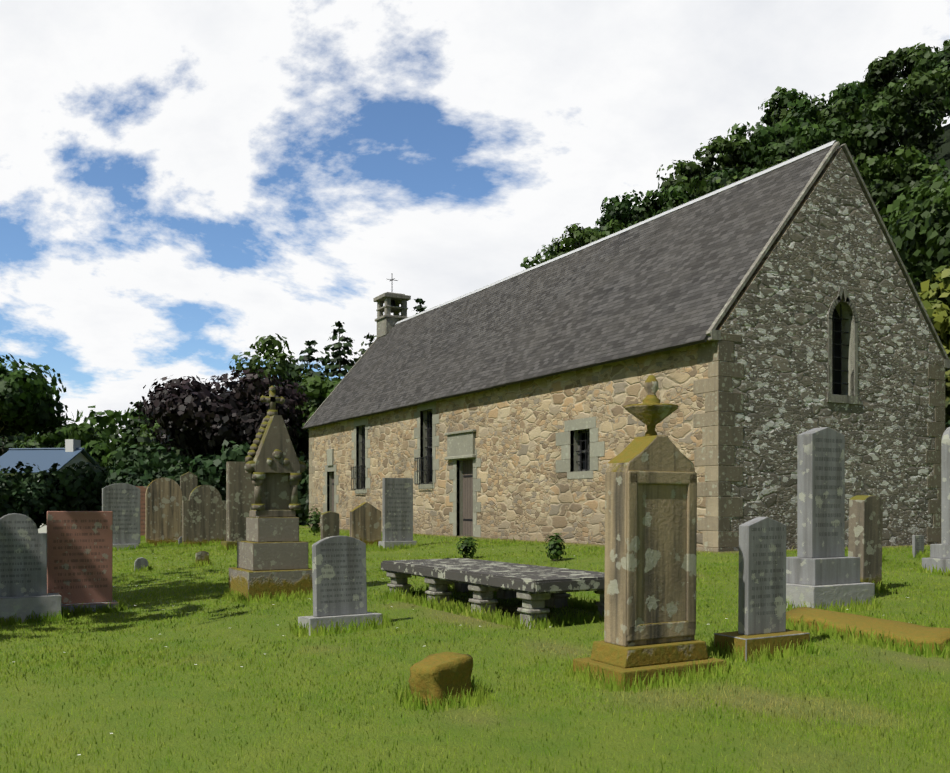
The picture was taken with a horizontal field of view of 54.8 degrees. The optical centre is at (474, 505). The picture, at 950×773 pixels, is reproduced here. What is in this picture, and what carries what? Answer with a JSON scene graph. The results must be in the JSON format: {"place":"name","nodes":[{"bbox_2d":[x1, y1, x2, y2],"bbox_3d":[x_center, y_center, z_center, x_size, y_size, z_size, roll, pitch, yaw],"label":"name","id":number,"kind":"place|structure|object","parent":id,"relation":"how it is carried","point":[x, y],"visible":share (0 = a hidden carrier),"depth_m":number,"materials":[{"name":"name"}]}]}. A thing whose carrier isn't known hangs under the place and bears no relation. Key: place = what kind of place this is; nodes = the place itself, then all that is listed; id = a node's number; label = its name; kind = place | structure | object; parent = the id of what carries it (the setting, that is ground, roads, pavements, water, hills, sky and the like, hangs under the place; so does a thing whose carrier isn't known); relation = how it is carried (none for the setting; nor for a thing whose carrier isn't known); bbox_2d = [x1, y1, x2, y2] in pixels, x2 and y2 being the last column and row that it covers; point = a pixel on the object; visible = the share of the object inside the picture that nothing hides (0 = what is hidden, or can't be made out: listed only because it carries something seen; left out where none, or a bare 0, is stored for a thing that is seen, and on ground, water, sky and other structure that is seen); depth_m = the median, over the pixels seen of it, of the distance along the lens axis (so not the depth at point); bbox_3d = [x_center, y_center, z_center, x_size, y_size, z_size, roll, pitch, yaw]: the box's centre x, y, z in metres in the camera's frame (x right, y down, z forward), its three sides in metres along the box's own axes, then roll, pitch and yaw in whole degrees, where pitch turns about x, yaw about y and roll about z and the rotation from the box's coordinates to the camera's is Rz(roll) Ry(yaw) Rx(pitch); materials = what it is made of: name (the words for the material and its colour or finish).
{"place":"outdoors","nodes":[
{"label":"outdoors","id":0,"kind":"place"},
{"bbox_2d":[136,366,310,466],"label":"purple-leaved tree","id":1,"kind":"object","parent":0,"point":[193,410],"visible":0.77,"depth_m":49.10,"materials":[{"name":"purple plant"}]},
{"bbox_2d":[0,123,949,772],"bbox_3d":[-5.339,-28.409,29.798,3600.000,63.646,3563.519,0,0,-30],"label":"ground","id":2,"kind":"structure","parent":0,"point":[526,737],"depth_m":6.31,"materials":[{"name":"green plant"}]},
{"bbox_2d":[0,439,100,532],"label":"house beyond trees","id":3,"kind":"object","parent":2,"relation":"on","point":[71,452],"visible":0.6,"depth_m":63.34,"materials":[{"name":"blue stone"}]},
{"bbox_2d":[47,511,117,613],"bbox_3d":[-4.905,0.771,11.369,0.860,1.408,0.360,0,1,-30],"label":"red gravestone","id":4,"kind":"object","parent":2,"relation":"on","point":[79,555],"visible":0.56,"depth_m":11.30,"materials":[{"name":"red stone"}]},
{"bbox_2d":[102,483,139,549],"bbox_3d":[-9.620,0.364,24.908,0.967,1.952,0.350,0,0,-30],"label":"stone","id":5,"kind":"object","parent":2,"relation":"on","point":[121,501],"visible":0.69,"depth_m":24.87,"materials":[{"name":"grey stone"}]},
{"bbox_2d":[145,477,181,545],"bbox_3d":[-8.916,0.230,26.239,0.987,2.074,0.400,0,-1,-30],"label":"stone","id":6,"kind":"object","parent":2,"relation":"on","point":[163,509],"visible":0.77,"depth_m":26.16,"materials":[{"name":"stone"}]},
{"bbox_2d":[221,461,253,549],"bbox_3d":[-5.803,0.056,22.965,1.000,2.302,0.550,0,0,-30],"label":"stone","id":7,"kind":"object","parent":2,"relation":"on","point":[239,493],"visible":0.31,"depth_m":22.76,"materials":[{"name":"grey stone"}]},
{"bbox_2d":[0,239,579,468],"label":"tree trunks","id":8,"kind":"object","parent":2,"relation":"on","point":[202,434],"depth_m":58.22,"materials":[{"name":"brown wood"}]},
{"bbox_2d":[0,223,606,467],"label":"trees","id":9,"kind":"object","parent":8,"relation":"attached to","point":[28,403],"visible":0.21,"depth_m":60.25,"materials":[{"name":"green plant"}]},
{"bbox_2d":[306,506,565,584],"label":"shrubs","id":10,"kind":"object","parent":2,"relation":"on","point":[554,548],"visible":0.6,"depth_m":16.93,"materials":[{"name":"green plant"}]},
{"bbox_2d":[0,298,949,528],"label":"trees","id":11,"kind":"object","parent":2,"relation":"on","point":[33,498],"visible":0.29,"depth_m":47.64,"materials":[{"name":"green plant"}]},
{"bbox_2d":[0,525,949,772],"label":"grass blades","id":12,"kind":"object","parent":2,"relation":"on","point":[481,695],"depth_m":7.43,"materials":[{"name":"green plant"}]},
{"bbox_2d":[0,513,61,622],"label":"gravestone","id":13,"kind":"object","parent":12,"relation":"on","point":[23,569],"visible":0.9,"depth_m":10.63,"materials":[{"name":"grey stone"}]},
{"bbox_2d":[134,557,147,571],"bbox_3d":[-6.419,1.198,17.612,0.250,0.407,0.070,0,3,-30],"label":"marker","id":14,"kind":"object","parent":12,"relation":"on","point":[140,561],"visible":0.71,"depth_m":17.57,"materials":[{"name":"grey stone"}]},
{"bbox_2d":[136,486,147,536],"bbox_3d":[-11.426,0.296,31.487,0.445,1.920,0.120,0,0,-30],"label":"stone","id":15,"kind":"object","parent":12,"relation":"on","point":[142,508],"visible":0.21,"depth_m":31.43,"materials":[{"name":"red stone"}]},
{"bbox_2d":[180,472,196,500],"bbox_3d":[-9.914,-0.006,31.720,0.561,2.350,0.120,0,0,-30],"label":"stone","id":16,"kind":"object","parent":12,"relation":"on","point":[188,482],"visible":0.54,"depth_m":31.64,"materials":[{"name":"grey stone"}]},
{"bbox_2d":[196,551,208,565],"bbox_3d":[-5.395,1.110,18.119,0.250,0.434,0.070,0,-2,-30],"label":"marker","id":17,"kind":"object","parent":12,"relation":"on","point":[201,556],"visible":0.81,"depth_m":18.09,"materials":[{"name":"grey stone"}]},
{"bbox_2d":[182,485,225,545],"bbox_3d":[-7.397,0.325,25.114,1.201,1.796,0.400,0,0,-30],"label":"stone","id":18,"kind":"object","parent":12,"relation":"on","point":[203,513],"visible":0.73,"depth_m":25.01,"materials":[{"name":"brown stone"}]},
{"bbox_2d":[229,386,312,601],"bbox_3d":[-2.718,-0.123,12.279,0.923,2.976,0.963,0,0,-30],"label":"gothic monument","id":19,"kind":"object","parent":12,"relation":"on","point":[272,553],"visible":1,"depth_m":12.04,"materials":[{"name":"grey stone"}]},
{"bbox_2d":[320,511,338,538],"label":"gravestone","id":20,"kind":"structure","parent":12,"relation":"on","point":[329,523],"depth_m":20.36,"materials":[{"name":"grey stone"}]},
{"bbox_2d":[298,536,381,635],"bbox_3d":[-1.358,0.840,9.206,0.780,1.077,0.320,0,-3,-33],"label":"gravestone","id":21,"kind":"object","parent":12,"relation":"on","point":[339,581],"visible":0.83,"depth_m":9.14,"materials":[{"name":"stone"}]},
{"bbox_2d":[350,502,380,545],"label":"gravestone","id":22,"kind":"structure","parent":12,"relation":"on","point":[365,522],"depth_m":21.21,"materials":[{"name":"stone"}]},
{"bbox_2d":[378,478,416,548],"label":"gravestone","id":23,"kind":"structure","parent":12,"relation":"on","point":[397,511],"depth_m":20.47,"materials":[{"name":"grey stone"}]},
{"bbox_2d":[408,652,472,706],"bbox_3d":[-0.215,1.240,6.337,0.457,0.427,0.266,-4,-3,-44],"label":"stone stump","id":24,"kind":"object","parent":12,"relation":"on","point":[435,675],"visible":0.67,"depth_m":6.24,"materials":[{"name":"yellow stone"}]},
{"bbox_2d":[387,572,603,628],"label":"table tomb legs","id":25,"kind":"object","parent":12,"relation":"on","point":[532,604],"visible":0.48,"depth_m":9.81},
{"bbox_2d":[381,558,604,593],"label":"table tomb slab","id":26,"kind":"structure","parent":25,"relation":"on","point":[532,579],"depth_m":9.74,"materials":[{"name":"grey stone"}]},
{"bbox_2d":[573,375,726,690],"bbox_3d":[1.345,0.214,7.020,1.003,2.431,0.620,0,1,-30],"label":"monument","id":27,"kind":"object","parent":12,"relation":"on","point":[650,548],"visible":0.9,"depth_m":6.88,"materials":[{"name":"stone"}]},
{"bbox_2d":[714,517,809,661],"bbox_3d":[2.398,0.727,7.640,0.740,1.270,0.360,0,1,-30],"label":"grey stone","id":28,"kind":"object","parent":12,"relation":"on","point":[762,588],"visible":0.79,"depth_m":7.55,"materials":[{"name":"stone"}]},
{"bbox_2d":[848,495,882,587],"bbox_3d":[4.736,0.525,11.114,0.347,1.304,0.220,0,1,-30],"label":"gravestone","id":29,"kind":"object","parent":12,"relation":"on","point":[865,528],"visible":0.75,"depth_m":11.02,"materials":[{"name":"brown stone"}]},
{"bbox_2d":[786,607,949,653],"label":"kerb","id":30,"kind":"structure","parent":12,"relation":"on","point":[916,634],"depth_m":8.20,"materials":[{"name":"stone"}]},
{"bbox_2d":[912,535,923,557],"bbox_3d":[7.391,0.747,15.269,0.250,0.515,0.050,0,0,-30],"label":"gravestone","id":31,"kind":"object","parent":12,"relation":"on","point":[917,543],"visible":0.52,"depth_m":15.22,"materials":[{"name":"grey stone"}]},
{"bbox_2d":[63,578,911,754],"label":"daisies","id":32,"kind":"object","parent":2,"relation":"on","point":[283,635],"visible":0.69,"depth_m":8.72,"materials":[{"name":"white plant"}]},
{"bbox_2d":[309,148,944,550],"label":"church walls","id":33,"kind":"structure","parent":2,"relation":"on","point":[829,242],"depth_m":18.97,"materials":[{"name":"beige stone"}]},
{"bbox_2d":[327,429,475,465],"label":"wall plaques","id":34,"kind":"object","parent":33,"relation":"attached to","point":[460,444],"depth_m":25.04,"materials":[{"name":"stone"}]},
{"bbox_2d":[332,459,472,535],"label":"church doors","id":35,"kind":"structure","parent":33,"relation":"in","point":[467,496],"depth_m":25.22,"materials":[{"name":"grey wood"}]},
{"bbox_2d":[332,475,472,520],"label":"door hinges","id":36,"kind":"object","parent":33,"relation":"attached to","point":[463,476],"depth_m":25.20,"materials":[{"name":"black metal"}]},
{"bbox_2d":[323,401,604,536],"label":"window margins","id":37,"kind":"object","parent":33,"relation":"attached to","point":[597,448],"depth_m":25.39,"materials":[{"name":"beige stone"}]},
{"bbox_2d":[363,411,589,488],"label":"timber window frames","id":38,"kind":"structure","parent":33,"relation":"in","point":[588,448],"depth_m":20.74,"materials":[{"name":"grey wood"}]},
{"bbox_2d":[351,304,848,489],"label":"iron window bars","id":39,"kind":"object","parent":33,"relation":"attached to","point":[427,470],"visible":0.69,"depth_m":26.63,"materials":[{"name":"black metal"}]},
{"bbox_2d":[302,145,948,429],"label":"roof slates","id":40,"kind":"object","parent":33,"relation":"on","point":[670,281],"visible":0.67,"depth_m":22.31,"materials":[{"name":"grey stone"}]},
{"bbox_2d":[373,292,410,337],"bbox_3d":[-3.365,-7.683,37.146,1.150,1.740,1.150,0,0,-30],"label":"bellcote","id":41,"kind":"object","parent":40,"relation":"on","point":[387,321],"visible":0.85,"depth_m":36.80,"materials":[{"name":"stone"}]},
{"bbox_2d":[395,140,838,324],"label":"roof ridge","id":42,"kind":"structure","parent":40,"relation":"on","point":[803,155],"depth_m":23.27,"materials":[{"name":"grey stone"}]},
{"bbox_2d":[309,333,944,551],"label":"quoins","id":43,"kind":"object","parent":33,"relation":"attached to","point":[719,535],"visible":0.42,"depth_m":16.86,"materials":[{"name":"stone"}]},
{"bbox_2d":[304,141,949,425],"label":"gable copes","id":44,"kind":"object","parent":33,"relation":"on","point":[712,334],"visible":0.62,"depth_m":18.40,"materials":[{"name":"stone"}]},
{"bbox_2d":[827,287,859,404],"bbox_3d":[7.356,-3.216,18.381,0.970,2.327,0.140,0,0,-30],"label":"window surround","id":45,"kind":"object","parent":33,"relation":"attached to","point":[854,398],"visible":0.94,"depth_m":18.40,"materials":[{"name":"stone"}]},
{"bbox_2d":[520,39,949,298],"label":"trees","id":46,"kind":"object","parent":2,"relation":"on","point":[876,120],"visible":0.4,"depth_m":116.97,"materials":[{"name":"green plant"}]},
{"bbox_2d":[786,427,874,608],"bbox_3d":[3.761,0.204,9.950,0.960,2.108,0.620,0,0,-30],"label":"gravestone","id":47,"kind":"object","parent":2,"relation":"on","point":[822,568],"visible":0.88,"depth_m":9.81,"materials":[{"name":"grey stone"}]},
{"bbox_2d":[918,265,949,428],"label":"tree","id":48,"kind":"object","parent":2,"relation":"on","point":[937,310],"visible":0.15,"depth_m":30.04,"materials":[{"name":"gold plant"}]},
{"bbox_2d":[922,427,949,572],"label":"stone","id":49,"kind":"object","parent":2,"relation":"on","point":[940,555],"visible":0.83,"depth_m":13.08,"materials":[{"name":"grey stone"}]},
{"bbox_2d":[0,0,949,441],"label":"sky","id":50,"kind":"structure","parent":0,"point":[184,183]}
]}

